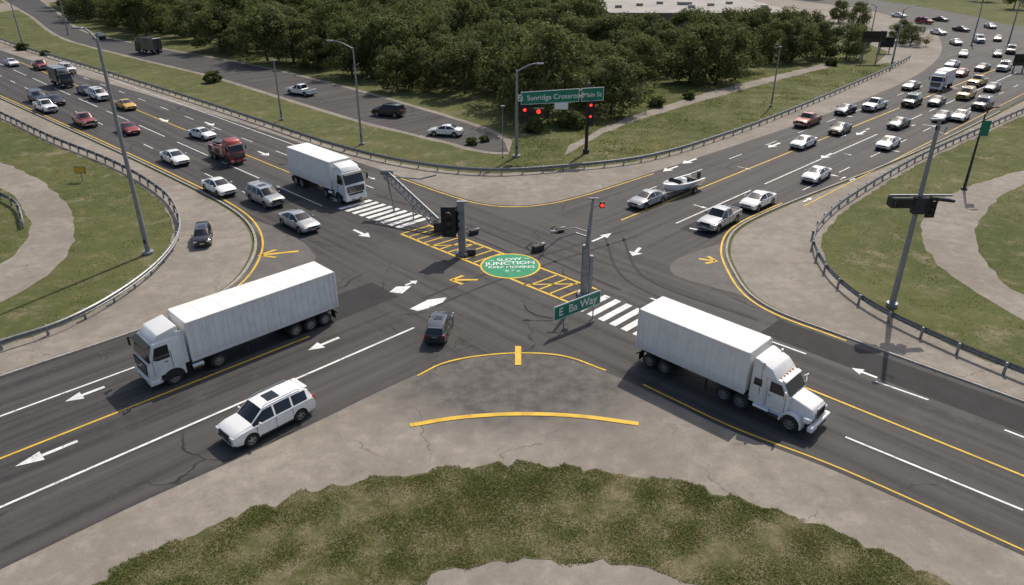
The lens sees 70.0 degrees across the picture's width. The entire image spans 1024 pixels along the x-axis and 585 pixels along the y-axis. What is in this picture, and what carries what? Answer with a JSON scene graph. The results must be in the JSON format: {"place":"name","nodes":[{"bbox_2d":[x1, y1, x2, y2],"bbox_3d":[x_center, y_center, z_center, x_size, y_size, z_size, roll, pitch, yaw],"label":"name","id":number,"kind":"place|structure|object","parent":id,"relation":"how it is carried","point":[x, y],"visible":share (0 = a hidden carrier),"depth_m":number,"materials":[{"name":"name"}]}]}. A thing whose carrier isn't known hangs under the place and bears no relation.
{"place":"outdoors","nodes":[
{"label":"outdoors","id":0,"kind":"place"},
{"bbox_2d":[5,0,508,151],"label":"frontage road","id":1,"kind":"structure","parent":0,"point":[338,99],"depth_m":130.67,"materials":[{"name":"asphalt"}]},
{"bbox_2d":[132,36,162,54],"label":"box truck","id":2,"kind":"object","parent":1,"relation":"on","point":[152,45],"visible":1,"depth_m":162.60,"materials":[{"name":"black paint"}]},
{"bbox_2d":[285,83,316,96],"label":"pickup truck","id":3,"kind":"object","parent":1,"relation":"on","point":[303,89],"visible":1,"depth_m":122.19,"materials":[{"name":"white paint"}]},
{"bbox_2d":[371,102,405,117],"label":"suv","id":4,"kind":"object","parent":1,"relation":"on","point":[395,109],"visible":1,"depth_m":108.20,"materials":[{"name":"black paint"}]},
{"bbox_2d":[427,124,463,136],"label":"sedan car","id":5,"kind":"object","parent":1,"relation":"on","point":[449,130],"visible":1,"depth_m":98.06,"materials":[{"name":"white paint"}]},
{"bbox_2d":[0,0,1023,568],"bbox_3d":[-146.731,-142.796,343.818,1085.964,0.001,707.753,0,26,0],"label":"asphalt road","id":6,"kind":"structure","parent":0,"point":[504,316],"depth_m":49.97,"materials":[{"name":"asphalt"}]},
{"bbox_2d":[32,98,58,113],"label":"pickup truck","id":7,"kind":"object","parent":6,"relation":"on","point":[45,105],"visible":1,"depth_m":110.88,"materials":[{"name":"white paint"}]},
{"bbox_2d":[46,64,73,87],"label":"box truck","id":8,"kind":"object","parent":6,"relation":"on","point":[60,75],"visible":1,"depth_m":127.86,"materials":[{"name":"black paint"}]},
{"bbox_2d":[71,111,97,127],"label":"pickup truck","id":9,"kind":"object","parent":6,"relation":"on","point":[84,119],"visible":1,"depth_m":102.77,"materials":[{"name":"red paint"}]},
{"bbox_2d":[87,86,109,100],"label":"suv","id":10,"kind":"object","parent":6,"relation":"on","point":[97,93],"visible":0.91,"depth_m":118.63,"materials":[{"name":"white paint"}]},
{"bbox_2d":[159,148,189,166],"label":"sedan car","id":11,"kind":"object","parent":6,"relation":"on","point":[174,157],"visible":1,"depth_m":86.09,"materials":[{"name":"white paint"}]},
{"bbox_2d":[187,127,216,140],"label":"sedan car","id":12,"kind":"object","parent":6,"relation":"on","point":[203,133],"visible":1,"depth_m":96.72,"materials":[{"name":"white paint"}]},
{"bbox_2d":[200,176,236,196],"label":"sedan car","id":13,"kind":"object","parent":6,"relation":"on","point":[218,186],"visible":1,"depth_m":76.31,"materials":[{"name":"white paint"}]},
{"bbox_2d":[208,137,246,164],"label":"fire truck","id":14,"kind":"object","parent":6,"relation":"on","point":[230,150],"visible":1,"depth_m":86.11,"materials":[{"name":"red paint"}]},
{"bbox_2d":[126,261,338,386],"bbox_3d":[-17.786,1.907,48.011,13.177,3.818,3.200,-24,35,-39],"label":"semi trailer truck","id":15,"kind":"object","parent":6,"relation":"on","point":[212,328],"visible":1,"depth_m":46.44,"materials":[{"name":"white metal"}]},
{"bbox_2d":[199,164,302,206],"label":"asphalt patch","id":16,"kind":"object","parent":6,"relation":"on","point":[239,180],"visible":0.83,"depth_m":82.18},
{"bbox_2d":[215,378,314,447],"bbox_3d":[-13.649,6.613,40.617,2.410,1.961,5.171,22,34,37],"label":"suv","id":17,"kind":"object","parent":6,"relation":"on","point":[251,421],"visible":1,"depth_m":39.98,"materials":[{"name":"white paint"}]},
{"bbox_2d":[245,180,284,208],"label":"suv","id":18,"kind":"object","parent":6,"relation":"on","point":[265,195],"visible":1,"depth_m":73.28,"materials":[{"name":"silver paint"}]},
{"bbox_2d":[230,221,314,287],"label":"worn asphalt","id":19,"kind":"structure","parent":6,"relation":"on","point":[277,239],"depth_m":62.52,"materials":[{"name":"asphalt"}]},
{"bbox_2d":[277,209,320,233],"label":"sedan car","id":20,"kind":"object","parent":6,"relation":"on","point":[300,221],"visible":1,"depth_m":67.25,"materials":[{"name":"silver paint"}]},
{"bbox_2d":[201,282,397,371],"bbox_3d":[-15.167,2.099,51.921,3.500,0.001,15.000,24,35,39],"label":"asphalt patch","id":21,"kind":"object","parent":6,"relation":"on","point":[360,298],"visible":0.5,"depth_m":53.08,"materials":[{"name":"asphalt"}]},
{"bbox_2d":[286,142,367,202],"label":"semi trailer truck","id":22,"kind":"object","parent":6,"relation":"on","point":[341,176],"visible":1,"depth_m":74.88,"materials":[{"name":"white metal"}]},
{"bbox_2d":[380,169,440,231],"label":"lattice mast arm","id":23,"kind":"object","parent":6,"relation":"on","point":[436,224],"visible":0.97,"depth_m":69.05},
{"bbox_2d":[424,311,453,343],"bbox_3d":[-4.973,2.169,50.192,1.732,1.409,3.715,3,27,5],"label":"suv","id":24,"kind":"object","parent":6,"relation":"on","point":[440,325],"visible":1,"depth_m":48.88,"materials":[{"name":"paint"}]},
{"bbox_2d":[440,200,475,256],"bbox_3d":[-4.538,-5.390,61.563,2.858,4.850,1.415,-9,28,-18],"label":"traffic signal","id":25,"kind":"object","parent":6,"relation":"on","point":[452,221],"visible":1,"depth_m":61.03,"materials":[{"name":"metal"}]},
{"bbox_2d":[0,56,1023,550],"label":"lane markings","id":26,"kind":"object","parent":6,"relation":"on","point":[494,270],"visible":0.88,"depth_m":54.47,"materials":[{"name":"white paint"}]},
{"bbox_2d":[363,194,757,327],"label":"tyre marks","id":27,"kind":"object","parent":6,"relation":"on","point":[615,266],"visible":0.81,"depth_m":60.65,"materials":[{"name":"rubber"}]},
{"bbox_2d":[538,198,604,297],"bbox_3d":[4.276,-3.281,54.014,4.717,7.785,0.900,0,26,0],"label":"traffic signal mast","id":28,"kind":"object","parent":6,"relation":"on","point":[586,279],"visible":0.97,"depth_m":54.20,"materials":[{"name":"metal"}]},
{"bbox_2d":[553,290,600,329],"bbox_3d":[4.554,1.331,51.104,4.400,2.110,0.171,-19,32,-33],"label":"street name sign","id":29,"kind":"object","parent":6,"relation":"on","point":[571,307],"visible":1,"depth_m":50.77,"materials":[{"name":"metal"}]},
{"bbox_2d":[627,188,667,209],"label":"sedan car","id":30,"kind":"object","parent":6,"relation":"on","point":[644,199],"visible":1,"depth_m":73.04,"materials":[{"name":"silver paint"}]},
{"bbox_2d":[662,171,705,195],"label":"boat on trailer","id":31,"kind":"object","parent":6,"relation":"on","point":[680,182],"visible":0.94,"depth_m":76.41,"materials":[{"name":"white paint"}]},
{"bbox_2d":[670,243,750,297],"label":"worn asphalt","id":32,"kind":"structure","parent":6,"relation":"on","point":[692,267],"depth_m":59.95,"materials":[{"name":"asphalt"}]},
{"bbox_2d":[680,200,776,237],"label":"asphalt patch","id":33,"kind":"object","parent":6,"relation":"on","point":[746,213],"visible":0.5,"depth_m":68.86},
{"bbox_2d":[696,204,741,232],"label":"pickup truck","id":34,"kind":"object","parent":33,"relation":"on","point":[716,218],"visible":1,"depth_m":67.59,"materials":[{"name":"silver paint"}]},
{"bbox_2d":[738,190,777,211],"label":"sedan car","id":35,"kind":"object","parent":33,"relation":"on","point":[756,200],"visible":1,"depth_m":72.51,"materials":[{"name":"white paint"}]},
{"bbox_2d":[636,296,829,432],"bbox_3d":[12.904,4.161,43.416,11.762,3.865,2.901,24,35,39],"label":"semi trailer truck","id":36,"kind":"object","parent":6,"relation":"on","point":[748,366],"visible":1,"depth_m":42.31,"materials":[{"name":"white metal"}]},
{"bbox_2d":[789,134,817,149],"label":"sedan car","id":37,"kind":"object","parent":6,"relation":"on","point":[803,141],"visible":1,"depth_m":92.56,"materials":[{"name":"white paint"}]},
{"bbox_2d":[793,111,821,127],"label":"pickup truck","id":38,"kind":"object","parent":6,"relation":"on","point":[806,119],"visible":1,"depth_m":102.84,"materials":[{"name":"red paint"}]},
{"bbox_2d":[801,165,832,183],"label":"sedan car","id":39,"kind":"object","parent":6,"relation":"on","point":[816,174],"visible":1,"depth_m":80.27,"materials":[{"name":"white paint"}]},
{"bbox_2d":[828,121,852,135],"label":"sedan car","id":40,"kind":"object","parent":6,"relation":"on","point":[840,128],"visible":1,"depth_m":98.94,"materials":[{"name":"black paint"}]},
{"bbox_2d":[861,97,888,111],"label":"pickup truck","id":41,"kind":"object","parent":6,"relation":"on","point":[874,104],"visible":1,"depth_m":111.88,"materials":[{"name":"white paint"}]},
{"bbox_2d":[875,135,901,150],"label":"sedan car","id":42,"kind":"object","parent":6,"relation":"on","point":[888,142],"visible":1,"depth_m":92.17,"materials":[{"name":"white paint"}]},
{"bbox_2d":[761,320,1023,432],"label":"asphalt patch","id":43,"kind":"object","parent":6,"relation":"on","point":[985,406],"visible":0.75,"depth_m":45.70,"materials":[{"name":"asphalt"}]},
{"bbox_2d":[886,116,911,129],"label":"sedan car","id":44,"kind":"object","parent":6,"relation":"on","point":[899,122],"visible":1,"depth_m":101.77,"materials":[{"name":"green paint"}]},
{"bbox_2d":[901,91,923,107],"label":"suv","id":45,"kind":"object","parent":6,"relation":"on","point":[912,99],"visible":1,"depth_m":114.36,"materials":[{"name":"green paint"}]},
{"bbox_2d":[928,67,956,91],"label":"box truck","id":46,"kind":"object","parent":6,"relation":"on","point":[942,78],"visible":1,"depth_m":125.44,"materials":[{"name":"white paint"}]},
{"bbox_2d":[971,94,994,110],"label":"suv","id":47,"kind":"object","parent":6,"relation":"on","point":[983,102],"visible":0.93,"depth_m":112.40,"materials":[{"name":"white paint"}]},
{"bbox_2d":[0,0,1023,398],"bbox_3d":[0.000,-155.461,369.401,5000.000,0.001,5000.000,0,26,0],"label":"ground","id":48,"kind":"structure","parent":0,"point":[994,332],"depth_m":87.58,"materials":[{"name":"green plant"}]},
{"bbox_2d":[0,163,75,301],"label":"footpath","id":49,"kind":"structure","parent":48,"relation":"on","point":[43,251],"depth_m":67.10,"materials":[{"name":"concrete"}]},
{"bbox_2d":[0,120,172,341],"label":"grass","id":50,"kind":"structure","parent":48,"relation":"on","point":[76,217],"depth_m":69.52,"materials":[{"name":"plant"}]},
{"bbox_2d":[0,111,180,349],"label":"guardrail","id":51,"kind":"object","parent":48,"relation":"on","point":[82,312],"visible":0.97,"depth_m":58.58,"materials":[{"name":"metal"}]},
{"bbox_2d":[71,27,153,255],"bbox_3d":[-31.949,-11.601,58.866,2.228,18.436,0.924,0,26,0],"label":"street lamp","id":52,"kind":"object","parent":48,"relation":"on","point":[147,251],"visible":1,"depth_m":59.15,"materials":[{"name":"metal"}]},
{"bbox_2d":[0,100,251,373],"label":"concrete shoulder","id":53,"kind":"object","parent":48,"relation":"on","point":[186,271],"visible":0.84,"depth_m":60.17},
{"bbox_2d":[191,221,212,246],"bbox_3d":[-27.551,-5.221,65.078,1.732,1.409,3.715,-8,28,-16],"label":"suv","id":54,"kind":"object","parent":53,"relation":"on","point":[202,235],"visible":1,"depth_m":64.31,"materials":[{"name":"black paint"}]},
{"bbox_2d":[0,97,256,377],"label":"kerb","id":55,"kind":"structure","parent":48,"relation":"on","point":[138,329],"depth_m":62.37,"materials":[{"name":"concrete"}]},
{"bbox_2d":[1,0,510,154],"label":"concrete shoulder","id":56,"kind":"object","parent":48,"relation":"on","point":[506,140],"visible":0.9,"depth_m":120.69},
{"bbox_2d":[1,2,520,171],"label":"grass","id":57,"kind":"structure","parent":48,"relation":"on","point":[213,87],"depth_m":127.06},
{"bbox_2d":[322,17,375,75],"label":"broadleaf tree","id":58,"kind":"object","parent":48,"relation":"on","point":[340,31],"visible":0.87,"depth_m":135.27,"materials":[{"name":"green plant"}]},
{"bbox_2d":[352,12,421,79],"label":"broadleaf tree","id":59,"kind":"object","parent":48,"relation":"on","point":[375,36],"visible":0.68,"depth_m":133.64,"materials":[{"name":"green plant"}]},
{"bbox_2d":[372,44,417,89],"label":"broadleaf tree","id":60,"kind":"object","parent":48,"relation":"on","point":[383,65],"visible":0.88,"depth_m":124.23,"materials":[{"name":"green plant"}]},
{"bbox_2d":[400,8,457,69],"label":"broadleaf tree","id":61,"kind":"object","parent":48,"relation":"on","point":[422,23],"visible":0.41,"depth_m":136.77,"materials":[{"name":"green plant"}]},
{"bbox_2d":[392,31,472,89],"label":"broadleaf tree","id":62,"kind":"object","parent":48,"relation":"on","point":[431,80],"visible":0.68,"depth_m":124.73,"materials":[{"name":"green plant"}]},
{"bbox_2d":[0,38,910,174],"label":"guardrail","id":63,"kind":"object","parent":48,"relation":"on","point":[522,169],"visible":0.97,"depth_m":95.25,"materials":[{"name":"metal"}]},
{"bbox_2d":[431,38,497,94],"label":"broadleaf tree","id":64,"kind":"object","parent":48,"relation":"on","point":[463,55],"visible":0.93,"depth_m":119.28,"materials":[{"name":"green plant"}]},
{"bbox_2d":[447,30,487,76],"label":"broadleaf tree","id":65,"kind":"object","parent":48,"relation":"on","point":[467,35],"visible":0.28,"depth_m":130.59,"materials":[{"name":"green plant"}]},
{"bbox_2d":[0,0,941,205],"bbox_3d":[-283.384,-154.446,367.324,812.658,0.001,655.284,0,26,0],"label":"concrete shoulder","id":66,"kind":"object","parent":48,"relation":"on","point":[527,188],"visible":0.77,"depth_m":94.86},
{"bbox_2d":[474,17,529,83],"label":"broadleaf tree","id":67,"kind":"object","parent":48,"relation":"on","point":[498,26],"visible":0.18,"depth_m":129.19,"materials":[{"name":"green plant"}]},
{"bbox_2d":[0,353,1023,584],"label":"concrete shoulder","id":68,"kind":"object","parent":48,"relation":"on","point":[370,437],"visible":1,"depth_m":37.98},
{"bbox_2d":[80,457,953,584],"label":"grass verge","id":69,"kind":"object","parent":48,"relation":"on","point":[719,552],"depth_m":33.47,"materials":[{"name":"plant"}]},
{"bbox_2d":[473,25,562,102],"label":"broadleaf tree","id":70,"kind":"object","parent":48,"relation":"on","point":[484,75],"visible":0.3,"depth_m":112.21,"materials":[{"name":"green plant"}]},
{"bbox_2d":[513,63,543,157],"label":"street lamp","id":71,"kind":"object","parent":48,"relation":"on","point":[516,155],"visible":1,"depth_m":87.30,"materials":[{"name":"metal"}]},
{"bbox_2d":[522,115,544,133],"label":"shrub","id":72,"kind":"object","parent":48,"relation":"on","point":[535,124],"visible":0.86,"depth_m":99.87,"materials":[{"name":"green plant"}]},
{"bbox_2d":[490,18,597,124],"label":"broadleaf tree","id":73,"kind":"object","parent":48,"relation":"on","point":[562,50],"visible":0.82,"depth_m":103.01,"materials":[{"name":"green plant"}]},
{"bbox_2d":[518,83,603,153],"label":"overhead road sign","id":74,"kind":"object","parent":48,"relation":"on","point":[589,95],"visible":1,"depth_m":86.52,"materials":[{"name":"metal"}]},
{"bbox_2d":[556,110,585,129],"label":"shrub","id":75,"kind":"object","parent":48,"relation":"on","point":[574,119],"visible":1,"depth_m":101.73,"materials":[{"name":"green plant"}]},
{"bbox_2d":[532,31,609,89],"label":"broadleaf tree","id":76,"kind":"object","parent":48,"relation":"on","point":[587,55],"visible":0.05,"depth_m":116.11,"materials":[{"name":"green plant"}]},
{"bbox_2d":[568,53,651,118],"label":"broadleaf tree","id":77,"kind":"object","parent":48,"relation":"on","point":[609,83],"visible":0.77,"depth_m":107.36,"materials":[{"name":"green plant"}]},
{"bbox_2d":[586,39,635,88],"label":"broadleaf tree","id":78,"kind":"object","parent":48,"relation":"on","point":[599,50],"visible":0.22,"depth_m":121.93,"materials":[{"name":"green plant"}]},
{"bbox_2d":[599,45,642,91],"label":"broadleaf tree","id":79,"kind":"object","parent":48,"relation":"on","point":[633,59],"visible":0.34,"depth_m":121.45,"materials":[{"name":"green plant"}]},
{"bbox_2d":[601,28,660,73],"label":"broadleaf tree","id":80,"kind":"object","parent":48,"relation":"on","point":[619,33],"visible":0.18,"depth_m":137.40,"materials":[{"name":"green plant"}]},
{"bbox_2d":[626,33,666,87],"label":"broadleaf tree","id":81,"kind":"object","parent":48,"relation":"on","point":[649,47],"visible":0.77,"depth_m":124.98,"materials":[{"name":"green plant"}]},
{"bbox_2d":[633,11,665,36],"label":"broadleaf tree","id":82,"kind":"object","parent":48,"relation":"on","point":[649,17],"visible":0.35,"depth_m":169.60,"materials":[{"name":"green plant"}]},
{"bbox_2d":[644,20,676,62],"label":"broadleaf tree","id":83,"kind":"object","parent":48,"relation":"on","point":[657,29],"visible":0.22,"depth_m":149.49,"materials":[{"name":"green plant"}]},
{"bbox_2d":[653,26,695,74],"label":"broadleaf tree","id":84,"kind":"object","parent":48,"relation":"on","point":[670,37],"visible":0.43,"depth_m":137.96,"materials":[{"name":"green plant"}]},
{"bbox_2d":[596,0,782,28],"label":"warehouse","id":85,"kind":"structure","parent":48,"relation":"on","point":[666,9],"depth_m":219.39,"materials":[{"name":"metal"}]},
{"bbox_2d":[669,6,712,30],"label":"broadleaf tree","id":86,"kind":"object","parent":48,"relation":"on","point":[678,18],"visible":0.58,"depth_m":169.09,"materials":[{"name":"green plant"}]},
{"bbox_2d":[661,23,721,85],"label":"broadleaf tree","id":87,"kind":"object","parent":48,"relation":"on","point":[689,38],"visible":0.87,"depth_m":129.85,"materials":[{"name":"green plant"}]},
{"bbox_2d":[564,63,830,155],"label":"footpath","id":88,"kind":"structure","parent":48,"relation":"on","point":[681,103],"depth_m":119.27,"materials":[{"name":"concrete"}]},
{"bbox_2d":[497,60,899,172],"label":"grass","id":89,"kind":"structure","parent":48,"relation":"on","point":[741,91],"depth_m":110.78,"materials":[{"name":"plant"}]},
{"bbox_2d":[680,10,730,44],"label":"broadleaf tree","id":90,"kind":"object","parent":48,"relation":"on","point":[709,17],"visible":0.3,"depth_m":150.40,"materials":[{"name":"green plant"}]},
{"bbox_2d":[680,21,754,84],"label":"broadleaf tree","id":91,"kind":"object","parent":48,"relation":"on","point":[739,43],"visible":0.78,"depth_m":129.62,"materials":[{"name":"green plant"}]},
{"bbox_2d":[716,22,768,68],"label":"broadleaf tree","id":92,"kind":"object","parent":48,"relation":"on","point":[754,54],"visible":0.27,"depth_m":141.11,"materials":[{"name":"green plant"}]},
{"bbox_2d":[731,5,776,46],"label":"broadleaf tree","id":93,"kind":"object","parent":48,"relation":"on","point":[755,17],"visible":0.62,"depth_m":159.26,"materials":[{"name":"green plant"}]},
{"bbox_2d":[753,18,802,62],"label":"broadleaf tree","id":94,"kind":"object","parent":48,"relation":"on","point":[768,36],"visible":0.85,"depth_m":149.84,"materials":[{"name":"green plant"}]},
{"bbox_2d":[759,5,814,43],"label":"broadleaf tree","id":95,"kind":"object","parent":48,"relation":"on","point":[787,14],"visible":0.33,"depth_m":167.53,"materials":[{"name":"green plant"}]},
{"bbox_2d":[765,16,825,60],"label":"broadleaf tree","id":96,"kind":"object","parent":48,"relation":"on","point":[798,22],"visible":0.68,"depth_m":151.73,"materials":[{"name":"green plant"}]},
{"bbox_2d":[797,18,843,58],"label":"broadleaf tree","id":97,"kind":"object","parent":48,"relation":"on","point":[828,31],"visible":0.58,"depth_m":155.23,"materials":[{"name":"green plant"}]},
{"bbox_2d":[829,0,850,22],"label":"broadleaf tree","id":98,"kind":"object","parent":48,"relation":"on","point":[834,12],"visible":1,"depth_m":216.23,"materials":[{"name":"green plant"}]},
{"bbox_2d":[823,21,872,61],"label":"broadleaf tree","id":99,"kind":"object","parent":48,"relation":"on","point":[854,49],"visible":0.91,"depth_m":154.06,"materials":[{"name":"green plant"}]},
{"bbox_2d":[845,1,871,25],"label":"broadleaf tree","id":100,"kind":"object","parent":48,"relation":"on","point":[862,7],"visible":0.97,"depth_m":207.72,"materials":[{"name":"green plant"}]},
{"bbox_2d":[725,111,1023,402],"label":"kerb","id":101,"kind":"structure","parent":48,"relation":"on","point":[854,339],"depth_m":53.43,"materials":[{"name":"concrete"}]},
{"bbox_2d":[861,30,887,62],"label":"highway sign","id":102,"kind":"object","parent":48,"relation":"on","point":[874,36],"visible":1,"depth_m":151.02,"materials":[{"name":"metal"}]},
{"bbox_2d":[731,101,1023,398],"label":"concrete shoulder","id":103,"kind":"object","parent":48,"relation":"on","point":[776,264],"visible":0.84,"depth_m":57.79},
{"bbox_2d":[896,24,933,45],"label":"broadleaf tree","id":104,"kind":"object","parent":48,"relation":"on","point":[914,37],"visible":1,"depth_m":173.74,"materials":[{"name":"green plant"}]},
{"bbox_2d":[811,107,1023,373],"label":"guardrail","id":105,"kind":"object","parent":48,"relation":"on","point":[972,350],"visible":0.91,"depth_m":54.62,"materials":[{"name":"metal"}]},
{"bbox_2d":[886,118,954,308],"bbox_3d":[28.205,-5.134,50.954,4.499,13.885,1.109,0,26,0],"label":"traffic detector pole","id":106,"kind":"object","parent":48,"relation":"on","point":[920,202],"visible":1,"depth_m":50.21,"materials":[{"name":"metal"}]},
{"bbox_2d":[820,123,1023,356],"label":"grass","id":107,"kind":"structure","parent":48,"relation":"on","point":[920,240],"depth_m":66.85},
{"bbox_2d":[920,171,1023,320],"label":"footpath","id":108,"kind":"structure","parent":48,"relation":"on","point":[948,231],"depth_m":65.81,"materials":[{"name":"concrete"}]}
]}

